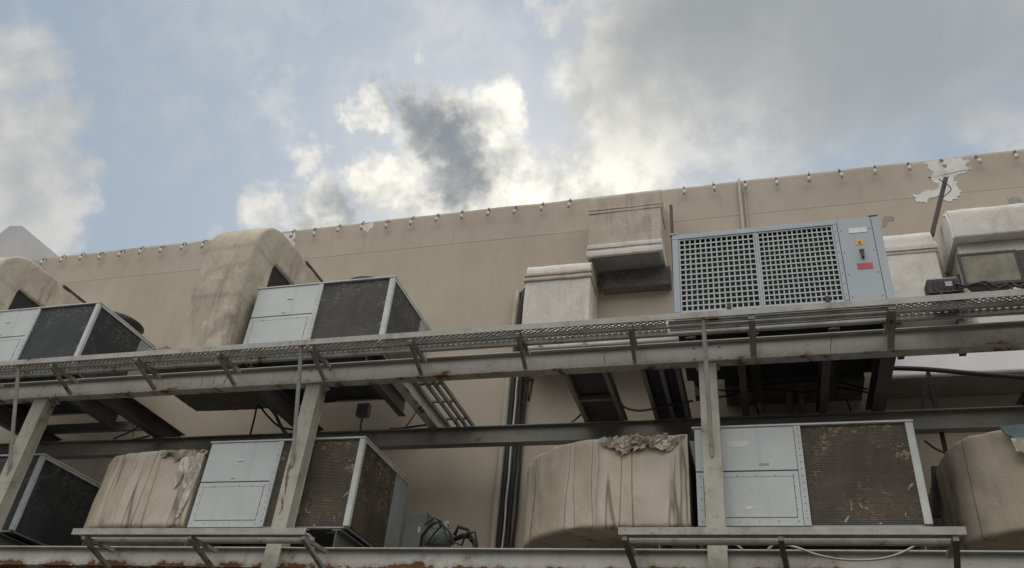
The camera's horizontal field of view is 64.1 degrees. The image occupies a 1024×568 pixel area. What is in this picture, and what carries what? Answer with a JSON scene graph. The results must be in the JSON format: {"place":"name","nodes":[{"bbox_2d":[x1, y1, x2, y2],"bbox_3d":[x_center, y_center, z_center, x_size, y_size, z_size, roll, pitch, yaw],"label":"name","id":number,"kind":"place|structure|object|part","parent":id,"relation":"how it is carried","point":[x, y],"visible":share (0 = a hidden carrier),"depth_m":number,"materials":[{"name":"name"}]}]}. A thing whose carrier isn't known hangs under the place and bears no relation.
{"place":"outdoors","nodes":[
{"label":"outdoors","id":0,"kind":"place"},
{"bbox_2d":[0,226,58,259],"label":"rooftop gable","id":1,"kind":"structure","parent":0,"point":[21,241],"depth_m":29.09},
{"bbox_2d":[0,0,1023,256],"label":"sky","id":2,"kind":"structure","parent":0,"point":[125,124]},
{"bbox_2d":[924,440,944,453],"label":"cable","id":3,"kind":"object","parent":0,"point":[933,447],"visible":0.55,"depth_m":11.19,"materials":[{"name":"black rubber"}]},
{"label":"ground","id":4,"kind":"structure","parent":0,"visible":0},
{"bbox_2d":[0,396,59,531],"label":"steel column","id":5,"kind":"structure","parent":4,"relation":"on","point":[27,441],"depth_m":13.49,"materials":[{"name":"metal"}]},
{"bbox_2d":[6,365,20,473],"bbox_3d":[-8.217,2.206,13.464,0.060,1.701,0.620,-13,-38,25],"label":"brace pole","id":6,"kind":"object","parent":5,"relation":"attached to","point":[13,423],"visible":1,"depth_m":13.46,"materials":[{"name":"metal"}]},
{"bbox_2d":[261,381,329,567],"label":"steel column","id":7,"kind":"structure","parent":4,"relation":"on","point":[289,497],"depth_m":11.84,"materials":[{"name":"metal"}]},
{"bbox_2d":[290,345,303,466],"bbox_3d":[-3.180,1.780,12.067,0.060,1.701,0.608,-3,-35,13],"label":"brace pole","id":8,"kind":"object","parent":7,"relation":"attached to","point":[296,412],"visible":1,"depth_m":12.06,"materials":[{"name":"metal"}]},
{"bbox_2d":[0,320,1023,403],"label":"steel beam","id":9,"kind":"structure","parent":7,"relation":"on","point":[957,339],"depth_m":11.71,"materials":[{"name":"metal"}]},
{"bbox_2d":[0,289,1023,394],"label":"catwalk","id":10,"kind":"object","parent":9,"relation":"attached to","point":[890,316],"visible":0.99,"depth_m":11.44,"materials":[{"name":"paint"}]},
{"bbox_2d":[924,277,962,311],"bbox_3d":[5.440,0.134,10.293,0.380,0.410,0.232,-5,-35,15],"label":"gear box","id":11,"kind":"object","parent":10,"relation":"on","point":[945,285],"visible":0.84,"depth_m":10.25,"materials":[{"name":"black plastic"}]},
{"bbox_2d":[955,281,1023,287],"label":"cable","id":12,"kind":"object","parent":11,"relation":"attached to","point":[996,286],"visible":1,"depth_m":10.02,"materials":[{"name":"black rubber"}]},
{"bbox_2d":[961,282,1012,290],"bbox_3d":[5.821,0.053,10.001,0.573,0.179,0.051,-6,-35,16],"label":"cable","id":13,"kind":"object","parent":10,"relation":"on","point":[998,288],"visible":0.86,"depth_m":9.98,"materials":[{"name":"black rubber"}]},
{"bbox_2d":[956,248,1023,308],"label":"floodlight","id":14,"kind":"object","parent":10,"relation":"on","point":[1001,267],"visible":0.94,"depth_m":10.31,"materials":[{"name":"grey glass"}]},
{"bbox_2d":[524,378,534,400],"bbox_3d":[0.239,1.531,11.819,0.150,0.356,0.050,-5,-35,15],"label":"hanger","id":15,"kind":"object","parent":9,"relation":"hanging from","point":[529,392],"visible":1,"depth_m":11.83,"materials":[{"name":"metal"}]},
{"bbox_2d":[0,149,1023,549],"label":"building wall","id":16,"kind":"structure","parent":4,"relation":"on","point":[456,271],"depth_m":15.82,"materials":[{"name":"paint"}]},
{"bbox_2d":[0,256,86,310],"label":"arched duct","id":17,"kind":"object","parent":16,"relation":"attached to","point":[26,283],"visible":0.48,"depth_m":17.07,"materials":[{"name":"beige fabric"}]},
{"bbox_2d":[83,449,209,546],"bbox_3d":[-5.685,3.861,13.752,2.479,1.300,2.550,-5,-35,15],"label":"elbow duct","id":18,"kind":"object","parent":16,"relation":"attached to","point":[155,489],"visible":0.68,"depth_m":12.68,"materials":[{"name":"fabric"}]},
{"bbox_2d":[144,228,323,410],"bbox_3d":[-5.092,0.758,15.582,1.850,3.094,2.807,-5,-35,15],"label":"arched duct","id":19,"kind":"object","parent":16,"relation":"attached to","point":[239,269],"visible":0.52,"depth_m":14.58,"materials":[{"name":"beige fabric"}]},
{"bbox_2d":[489,291,520,547],"bbox_3d":[-0.307,4.421,13.108,0.126,10.412,0.198,-15,-39,28],"label":"wall pipe","id":20,"kind":"object","parent":16,"relation":"attached to","point":[499,477],"depth_m":13.99,"materials":[{"name":"grey metal"}]},
{"bbox_2d":[496,288,524,547],"bbox_3d":[-0.186,4.388,13.081,0.103,10.457,0.194,-18,-41,31],"label":"wall pipe","id":21,"kind":"object","parent":16,"relation":"attached to","point":[504,483],"depth_m":13.93,"materials":[{"name":"black metal"}]},
{"bbox_2d":[501,293,524,547],"bbox_3d":[-0.133,4.417,13.025,0.058,10.356,0.197,-15,-39,28],"label":"wall pipe","id":22,"kind":"object","parent":16,"relation":"attached to","point":[509,463],"depth_m":13.76,"materials":[{"name":"grey metal"}]},
{"bbox_2d":[504,377,523,547],"bbox_3d":[-0.064,4.388,13.047,0.106,10.440,0.189,-18,-40,31],"label":"wall pipe","id":23,"kind":"object","parent":16,"relation":"attached to","point":[513,475],"depth_m":13.75,"materials":[{"name":"black metal"}]},
{"bbox_2d":[511,376,527,547],"bbox_3d":[-0.063,5.147,12.540,0.077,8.620,0.133,-11,-37,23],"label":"wall pipe","id":24,"kind":"object","parent":16,"relation":"attached to","point":[518,481],"depth_m":13.71,"materials":[{"name":"grey metal"}]},
{"bbox_2d":[521,262,678,350],"bbox_3d":[1.605,0.480,14.751,2.800,1.978,0.894,-5,-35,15],"label":"wall duct","id":25,"kind":"object","parent":16,"relation":"attached to","point":[560,293],"depth_m":14.78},
{"bbox_2d":[586,189,671,294],"bbox_3d":[2.231,-0.828,15.568,1.480,1.935,0.738,-5,-35,15],"label":"wall duct","id":26,"kind":"object","parent":16,"relation":"attached to","point":[625,252],"depth_m":15.27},
{"bbox_2d":[669,205,673,296],"bbox_3d":[2.868,0.212,14.378,0.105,4.121,0.055,-5,-35,15],"label":"steel post","id":27,"kind":"object","parent":16,"relation":"attached to","point":[671,219],"visible":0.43,"depth_m":15.20,"materials":[{"name":"grey metal"}]},
{"bbox_2d":[712,182,716,191],"bbox_3d":[3.979,-1.901,16.071,0.078,0.277,0.129,-7,-36,19],"label":"bulb lamp","id":28,"kind":"object","parent":16,"relation":"attached to","point":[714,189],"visible":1,"depth_m":15.99,"materials":[{"name":"white glass"}]},
{"bbox_2d":[737,178,766,413],"bbox_3d":[4.313,0.053,14.808,0.137,5.104,0.335,-5,-35,15],"label":"wall pipe","id":29,"kind":"object","parent":16,"relation":"attached to","point":[743,227],"depth_m":15.61,"materials":[{"name":"beige metal"}]},
{"bbox_2d":[724,373,864,405],"bbox_3d":[4.498,1.415,13.203,2.070,0.818,0.755,-5,-35,15],"label":"wall duct","id":30,"kind":"object","parent":16,"relation":"attached to","point":[779,397],"depth_m":12.91,"materials":[{"name":"metal"}]},
{"bbox_2d":[786,391,793,413],"bbox_3d":[4.285,3.089,12.168,0.097,3.343,0.326,-5,-35,15],"label":"riser pipe","id":31,"kind":"object","parent":30,"relation":"attached to","point":[789,403],"visible":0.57,"depth_m":13.00,"materials":[{"name":"grey metal"}]},
{"bbox_2d":[798,390,805,413],"bbox_3d":[4.457,3.074,12.120,0.097,3.343,0.326,-5,-35,15],"label":"riser pipe","id":32,"kind":"object","parent":30,"relation":"attached to","point":[801,404],"visible":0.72,"depth_m":12.95,"materials":[{"name":"grey metal"}]},
{"bbox_2d":[807,172,810,182],"bbox_3d":[5.651,-2.030,15.598,0.078,0.279,0.128,1,-34,6],"label":"bulb lamp","id":33,"kind":"object","parent":16,"relation":"attached to","point":[808,179],"visible":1,"depth_m":15.52,"materials":[{"name":"white plastic"}]},
{"bbox_2d":[838,169,843,178],"bbox_3d":[6.207,-2.077,15.457,0.079,0.277,0.151,-12,-35,11],"label":"bulb lamp","id":34,"kind":"object","parent":16,"relation":"attached to","point":[841,174],"visible":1,"depth_m":15.37,"materials":[{"name":"white glass"}]},
{"bbox_2d":[873,164,877,174],"bbox_3d":[6.776,-2.128,15.303,0.078,0.278,0.132,-1,-34,10],"label":"bulb lamp","id":35,"kind":"object","parent":16,"relation":"attached to","point":[875,172],"visible":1,"depth_m":15.22,"materials":[{"name":"white plastic"}]},
{"bbox_2d":[907,162,911,170],"bbox_3d":[7.344,-2.167,15.147,0.079,0.277,0.151,-3,-39,17],"label":"bulb lamp","id":36,"kind":"object","parent":16,"relation":"attached to","point":[909,167],"visible":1,"depth_m":15.05,"materials":[{"name":"white plastic"}]},
{"bbox_2d":[883,232,941,314],"bbox_3d":[6.537,0.122,13.404,0.900,2.035,0.799,-5,-35,15],"label":"wall duct","id":37,"kind":"object","parent":16,"relation":"attached to","point":[913,262],"depth_m":13.28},
{"bbox_2d":[930,175,948,236],"bbox_3d":[7.351,-1.350,14.074,0.526,1.246,0.095,-5,-35,15],"label":"steel post","id":38,"kind":"object","parent":37,"relation":"on","point":[938,208],"visible":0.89,"depth_m":14.04,"materials":[{"name":"grey metal"}]},
{"bbox_2d":[940,158,946,167],"bbox_3d":[7.887,-2.203,14.978,0.079,0.277,0.151,-10,-40,12],"label":"bulb lamp","id":39,"kind":"object","parent":16,"relation":"attached to","point":[944,164],"visible":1,"depth_m":14.89,"materials":[{"name":"white glass"}]},
{"bbox_2d":[887,203,1023,399],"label":"wall duct","id":40,"kind":"object","parent":16,"relation":"attached to","point":[979,229],"depth_m":12.53,"materials":[{"name":"white metal"}]},
{"bbox_2d":[928,424,1023,550],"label":"elbow duct","id":41,"kind":"object","parent":16,"relation":"attached to","point":[980,479],"visible":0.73,"depth_m":9.91,"materials":[{"name":"fabric"}]},
{"bbox_2d":[931,466,940,517],"bbox_3d":[5.785,2.833,11.161,0.189,0.713,0.070,-5,-35,15],"label":"strut","id":42,"kind":"object","parent":41,"relation":"attached to","point":[936,501],"visible":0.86,"depth_m":11.11,"materials":[{"name":"black metal"}]},
{"bbox_2d":[975,155,981,163],"bbox_3d":[8.449,-2.246,14.831,0.079,0.277,0.151,-10,-42,12],"label":"bulb lamp","id":43,"kind":"object","parent":16,"relation":"attached to","point":[979,160],"visible":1,"depth_m":14.75,"materials":[{"name":"white plastic"}]},
{"bbox_2d":[1013,150,1018,159],"bbox_3d":[9.029,-2.311,14.674,0.079,0.277,0.151,1,-39,19],"label":"bulb lamp","id":44,"kind":"object","parent":16,"relation":"attached to","point":[1016,156],"visible":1,"depth_m":14.59,"materials":[{"name":"white glass"}]},
{"bbox_2d":[695,359,727,567],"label":"steel column","id":45,"kind":"structure","parent":4,"relation":"on","point":[715,510],"depth_m":10.18,"materials":[{"name":"metal"}]},
{"bbox_2d":[0,546,1023,567],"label":"steel beam","id":46,"kind":"structure","parent":45,"relation":"attached to","point":[143,557],"depth_m":10.42,"materials":[{"name":"metal"}]},
{"bbox_2d":[71,528,327,567],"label":"catwalk","id":47,"kind":"object","parent":46,"relation":"attached to","point":[196,538],"visible":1,"depth_m":11.06,"materials":[{"name":"paint"}]},
{"bbox_2d":[415,517,478,547],"bbox_3d":[-0.873,3.813,11.867,0.936,0.742,0.534,-5,-35,15],"label":"pump","id":48,"kind":"object","parent":46,"relation":"on","point":[441,536],"visible":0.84,"depth_m":11.82,"materials":[{"name":"grey metal"}]},
{"bbox_2d":[618,527,966,567],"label":"catwalk","id":49,"kind":"object","parent":46,"relation":"attached to","point":[783,537],"visible":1,"depth_m":9.01,"materials":[{"name":"paint"}]},
{"bbox_2d":[767,546,915,561],"bbox_3d":[3.690,2.993,9.140,1.598,0.187,0.107,-5,-35,15],"label":"cable","id":50,"kind":"object","parent":49,"relation":"on","point":[858,560],"visible":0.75,"depth_m":9.10,"materials":[{"name":"black rubber"}]},
{"bbox_2d":[701,318,713,456],"bbox_3d":[2.506,1.298,10.489,0.060,1.701,0.607,-4,-35,15],"label":"brace pole","id":51,"kind":"object","parent":45,"relation":"attached to","point":[707,386],"visible":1,"depth_m":10.48,"materials":[{"name":"metal"}]},
{"bbox_3d":[-1.431,4.668,12.178,28.000,0.380,0.170,-5,-35,15],"label":"steel beam","id":52,"kind":"object","parent":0,"visible":0},
{"bbox_2d":[0,533,30,545],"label":"cross beam","id":53,"kind":"structure","parent":52,"relation":"on","point":[5,540],"depth_m":13.24,"materials":[{"name":"metal"}]},
{"bbox_2d":[0,453,100,545],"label":"air unit","id":54,"kind":"object","parent":53,"relation":"on","point":[53,502],"visible":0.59,"depth_m":13.90,"materials":[{"name":"black metal"}]},
{"bbox_2d":[184,543,223,546],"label":"cross beam","id":55,"kind":"structure","parent":52,"relation":"on","point":[211,544],"depth_m":12.40,"materials":[{"name":"metal"}]},
{"bbox_2d":[187,436,409,547],"bbox_3d":[-3.268,3.453,12.808,2.672,1.420,1.806,-5,-35,15],"label":"air unit","id":56,"kind":"object","parent":55,"relation":"on","point":[355,487],"visible":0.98,"depth_m":12.16,"materials":[{"name":"metal"}]},
{"bbox_2d":[332,529,364,546],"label":"cross beam","id":57,"kind":"structure","parent":52,"relation":"on","point":[342,538],"depth_m":11.44,"materials":[{"name":"metal"}]},
{"bbox_2d":[400,512,433,547],"bbox_3d":[-1.443,3.933,12.283,0.440,0.930,0.450,-5,-35,15],"label":"electrical cabinet","id":58,"kind":"object","parent":52,"relation":"on","point":[414,528],"visible":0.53,"depth_m":12.25,"materials":[{"name":"metal"}]},
{"bbox_3d":[-1.478,3.690,12.233,0.300,0.530,0.013,-5,-35,15],"label":"door","id":59,"kind":"part","parent":58,"relation":"part of","materials":[{"name":"grey metal"}]},
{"bbox_2d":[659,545,671,548],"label":"cross beam","id":60,"kind":"structure","parent":52,"relation":"on","point":[665,546],"depth_m":10.60,"materials":[{"name":"metal"}]},
{"bbox_2d":[523,433,698,548],"bbox_3d":[1.365,3.272,11.769,2.546,1.320,2.582,-5,-35,15],"label":"elbow duct","id":61,"kind":"object","parent":60,"relation":"on","point":[591,494],"visible":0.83,"depth_m":10.82,"materials":[{"name":"fabric"}]},
{"bbox_2d":[907,546,926,549],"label":"cross beam","id":62,"kind":"structure","parent":52,"relation":"on","point":[920,548],"depth_m":9.56,"materials":[{"name":"metal"}]},
{"bbox_2d":[926,372,947,451],"bbox_3d":[6.002,2.601,11.188,0.050,3.150,0.050,-5,-35,15],"label":"steel post","id":63,"kind":"object","parent":52,"relation":"on","point":[935,406],"visible":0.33,"depth_m":11.78,"materials":[{"name":"grey metal"}]},
{"bbox_2d":[0,406,1023,459],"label":"steel beam","id":64,"kind":"structure","parent":63,"relation":"attached to","point":[961,420],"depth_m":13.10,"materials":[{"name":"metal"}]},
{"bbox_2d":[0,404,61,441],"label":"cross beam","id":65,"kind":"structure","parent":64,"relation":"on","point":[6,418],"depth_m":15.51,"materials":[{"name":"black metal"}]},
{"bbox_2d":[45,421,142,433],"bbox_3d":[-8.173,2.830,16.114,2.450,0.180,0.080,-5,-35,15],"label":"channel","id":66,"kind":"object","parent":65,"relation":"on","point":[123,426],"visible":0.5,"depth_m":16.13,"materials":[{"name":"metal"}]},
{"bbox_2d":[57,375,118,428],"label":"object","id":67,"kind":"structure","parent":64,"relation":"on","point":[97,410],"depth_m":15.47,"materials":[{"name":"black metal"}]},
{"bbox_2d":[0,301,155,415],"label":"air unit","id":68,"kind":"object","parent":67,"relation":"on","point":[89,328],"visible":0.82,"depth_m":15.44,"materials":[{"name":"metal"}]},
{"bbox_2d":[2,404,27,417],"bbox_3d":[-9.890,2.373,15.791,0.130,0.308,1.650,-5,-35,15],"label":"support stool","id":69,"kind":"object","parent":68,"relation":"attached to","point":[21,412],"depth_m":16.18,"materials":[{"name":"black metal"}]},
{"bbox_2d":[97,397,184,437],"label":"cross beam","id":70,"kind":"structure","parent":64,"relation":"on","point":[132,410],"depth_m":14.72,"materials":[{"name":"black metal"}]},
{"bbox_2d":[113,427,149,441],"bbox_3d":[-6.887,2.553,15.000,0.778,0.711,0.036,-5,-35,15],"label":"cable","id":71,"kind":"object","parent":70,"relation":"hanging from","point":[123,434],"visible":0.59,"depth_m":14.87,"materials":[{"name":"black rubber"}]},
{"bbox_2d":[249,405,292,434],"bbox_3d":[-4.239,2.370,14.495,0.945,0.536,0.134,-9,-37,21],"label":"cable","id":72,"kind":"object","parent":64,"relation":"on","point":[266,414],"visible":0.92,"depth_m":14.58,"materials":[{"name":"black rubber"}]},
{"bbox_2d":[250,363,300,405],"bbox_3d":[-4.127,1.885,14.191,0.130,0.308,1.650,-5,-35,15],"label":"support stool","id":73,"kind":"object","parent":64,"relation":"on","point":[254,365],"depth_m":14.40,"materials":[{"name":"black metal"}]},
{"bbox_2d":[242,275,431,404],"bbox_3d":[-3.040,0.976,14.482,2.642,1.696,1.806,-5,-35,15],"label":"air unit","id":74,"kind":"object","parent":73,"relation":"on","point":[362,305],"visible":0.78,"depth_m":13.84,"materials":[{"name":"metal"}]},
{"bbox_2d":[324,397,382,402],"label":"cable","id":75,"kind":"object","parent":74,"relation":"attached to","point":[353,398],"visible":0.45,"depth_m":14.50,"materials":[{"name":"black rubber"}]},
{"bbox_2d":[355,403,371,429],"bbox_3d":[-2.656,2.486,14.599,0.230,0.665,0.282,-5,-35,15],"label":"isolator box","id":76,"kind":"object","parent":74,"relation":"hanging from","point":[363,410],"visible":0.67,"depth_m":14.60,"materials":[{"name":"black plastic"}]},
{"bbox_2d":[364,356,405,416],"bbox_3d":[-2.111,1.714,13.632,0.130,0.308,1.650,-5,-35,15],"label":"support stool","id":77,"kind":"object","parent":74,"relation":"attached to","point":[392,396],"visible":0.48,"depth_m":13.82,"materials":[{"name":"black metal"}]},
{"bbox_2d":[252,390,323,431],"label":"cross beam","id":78,"kind":"structure","parent":64,"relation":"on","point":[281,403],"depth_m":13.71,"materials":[{"name":"black metal"}]},
{"bbox_2d":[258,398,291,438],"bbox_3d":[-3.986,2.247,13.729,0.837,0.829,0.059,-5,-35,15],"label":"cable","id":79,"kind":"object","parent":78,"relation":"hanging from","point":[283,430],"visible":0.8,"depth_m":13.63,"materials":[{"name":"black rubber"}]},
{"bbox_2d":[389,424,426,428],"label":"cable","id":80,"kind":"object","parent":64,"relation":"on","point":[420,425],"visible":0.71,"depth_m":13.96,"materials":[{"name":"black rubber"}]},
{"bbox_2d":[393,383,450,427],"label":"cross beam","id":81,"kind":"structure","parent":64,"relation":"on","point":[414,398],"depth_m":13.17,"materials":[{"name":"metal"}]},
{"bbox_2d":[413,381,474,426],"bbox_3d":[-0.997,2.032,13.158,0.454,0.092,2.150,-5,-35,15],"label":"cable ladder","id":82,"kind":"object","parent":64,"relation":"on","point":[435,384],"visible":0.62,"depth_m":12.91,"materials":[{"name":"metal"}]},
{"bbox_2d":[563,372,627,421],"bbox_3d":[1.326,1.794,12.540,0.630,0.200,2.154,-5,-35,15],"label":"walkway tray","id":83,"kind":"object","parent":64,"relation":"on","point":[596,396],"visible":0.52,"depth_m":12.37,"materials":[{"name":"metal"}]},
{"bbox_2d":[641,368,691,418],"bbox_3d":[2.344,1.708,12.257,0.530,0.200,2.154,-5,-35,15],"label":"walkway tray","id":84,"kind":"object","parent":64,"relation":"on","point":[665,386],"visible":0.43,"depth_m":12.04,"materials":[{"name":"metal"}]},
{"bbox_2d":[619,400,693,411],"bbox_3d":[2.150,1.814,12.218,1.106,0.184,0.035,-5,-35,15],"label":"cable","id":85,"kind":"object","parent":84,"relation":"hanging from","point":[648,409],"visible":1,"depth_m":12.19,"materials":[{"name":"black rubber"}]},
{"bbox_2d":[737,365,748,415],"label":"cross beam","id":86,"kind":"structure","parent":64,"relation":"on","point":[743,388],"depth_m":11.63,"materials":[{"name":"black metal"}]},
{"bbox_2d":[816,360,830,412],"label":"cross beam","id":87,"kind":"structure","parent":64,"relation":"on","point":[823,378],"depth_m":11.52,"materials":[{"name":"black metal"}]},
{"bbox_2d":[825,326,839,395],"bbox_3d":[4.577,1.061,11.741,0.140,0.450,1.800,-5,-35,15],"label":"support stool","id":88,"kind":"object","parent":87,"relation":"on","point":[832,387],"visible":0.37,"depth_m":11.98,"materials":[{"name":"black metal"}]},
{"bbox_2d":[719,380,867,397],"bbox_3d":[4.213,1.600,12.547,2.275,0.268,0.105,-6,-36,18],"label":"cable","id":89,"kind":"object","parent":88,"relation":"attached to","point":[738,391],"visible":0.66,"depth_m":12.59,"materials":[{"name":"black rubber"}]},
{"bbox_2d":[865,357,895,410],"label":"cross beam","id":90,"kind":"structure","parent":64,"relation":"on","point":[880,379],"depth_m":11.32,"materials":[{"name":"black metal"}]},
{"bbox_2d":[718,387,867,393],"bbox_3d":[4.335,1.679,12.580,2.365,0.293,0.107,-6,-36,17],"label":"cable","id":91,"kind":"object","parent":90,"relation":"on","point":[795,391],"visible":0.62,"depth_m":12.59,"materials":[{"name":"black rubber"}]},
{"bbox_2d":[869,323,884,371],"bbox_3d":[5.230,1.006,11.559,0.140,0.450,1.800,-5,-35,15],"label":"support stool","id":92,"kind":"object","parent":90,"relation":"on","point":[880,326],"visible":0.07,"depth_m":11.38,"materials":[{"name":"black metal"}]},
{"bbox_2d":[669,212,895,380],"bbox_3d":[4.020,0.258,12.464,2.965,1.570,1.950,-5,-35,15],"label":"chiller","id":93,"kind":"object","parent":92,"relation":"on","point":[827,261],"visible":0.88,"depth_m":11.79,"materials":[{"name":"metal"}]},
{"bbox_2d":[747,331,761,398],"bbox_3d":[3.569,1.147,12.020,0.140,0.450,1.800,-5,-35,15],"label":"support stool","id":94,"kind":"object","parent":93,"relation":"attached to","point":[756,381],"visible":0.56,"depth_m":12.34,"materials":[{"name":"black metal"}]},
{"bbox_2d":[896,319,966,359],"bbox_3d":[5.649,0.751,11.046,0.840,0.381,0.330,-5,-35,15],"label":"trestle","id":95,"kind":"object","parent":90,"relation":"on","point":[958,321],"visible":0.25,"depth_m":10.96,"materials":[{"name":"black metal"}]},
{"bbox_2d":[897,318,964,327],"bbox_3d":[5.668,0.546,11.178,0.880,0.100,0.380,-5,-35,15],"label":"loose panel","id":96,"kind":"object","parent":95,"relation":"on","point":[929,323],"visible":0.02,"depth_m":11.07,"materials":[{"name":"grey metal"}]},
{"bbox_2d":[920,380,928,412],"bbox_3d":[5.961,1.628,11.825,0.208,0.515,0.045,-5,-35,15],"label":"strut","id":97,"kind":"object","parent":64,"relation":"on","point":[925,389],"visible":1,"depth_m":11.82,"materials":[{"name":"grey metal"}]},
{"bbox_2d":[1016,388,1023,405],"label":"cross beam","id":98,"kind":"structure","parent":64,"relation":"on","point":[1020,400],"depth_m":11.77,"materials":[{"name":"black metal"}]},
{"bbox_2d":[893,366,1023,379],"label":"cable","id":99,"kind":"object","parent":98,"relation":"attached to","point":[960,372],"visible":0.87,"depth_m":11.46,"materials":[{"name":"black rubber"}]},
{"bbox_3d":[2.900,1.619,12.132,0.130,0.300,2.154,-5,-35,15],"label":"cross beam","id":100,"kind":"object","parent":64,"relation":"on","visible":0},
{"bbox_2d":[685,335,699,400],"bbox_3d":[2.752,1.216,12.247,0.140,0.450,1.800,-5,-35,15],"label":"support stool","id":101,"kind":"object","parent":100,"relation":"on","point":[694,370],"visible":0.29,"depth_m":12.45,"materials":[{"name":"black metal"}]},
{"bbox_3d":[2.723,3.812,10.896,0.150,0.290,2.554,-5,-35,15],"label":"cross beam","id":102,"kind":"object","parent":52,"relation":"on","visible":0},
{"bbox_2d":[692,419,932,549],"bbox_3d":[3.854,2.856,10.814,2.692,1.390,1.786,-5,-35,15],"label":"air unit","id":103,"kind":"object","parent":102,"relation":"on","point":[849,474],"visible":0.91,"depth_m":10.10,"materials":[{"name":"metal"}]}
]}

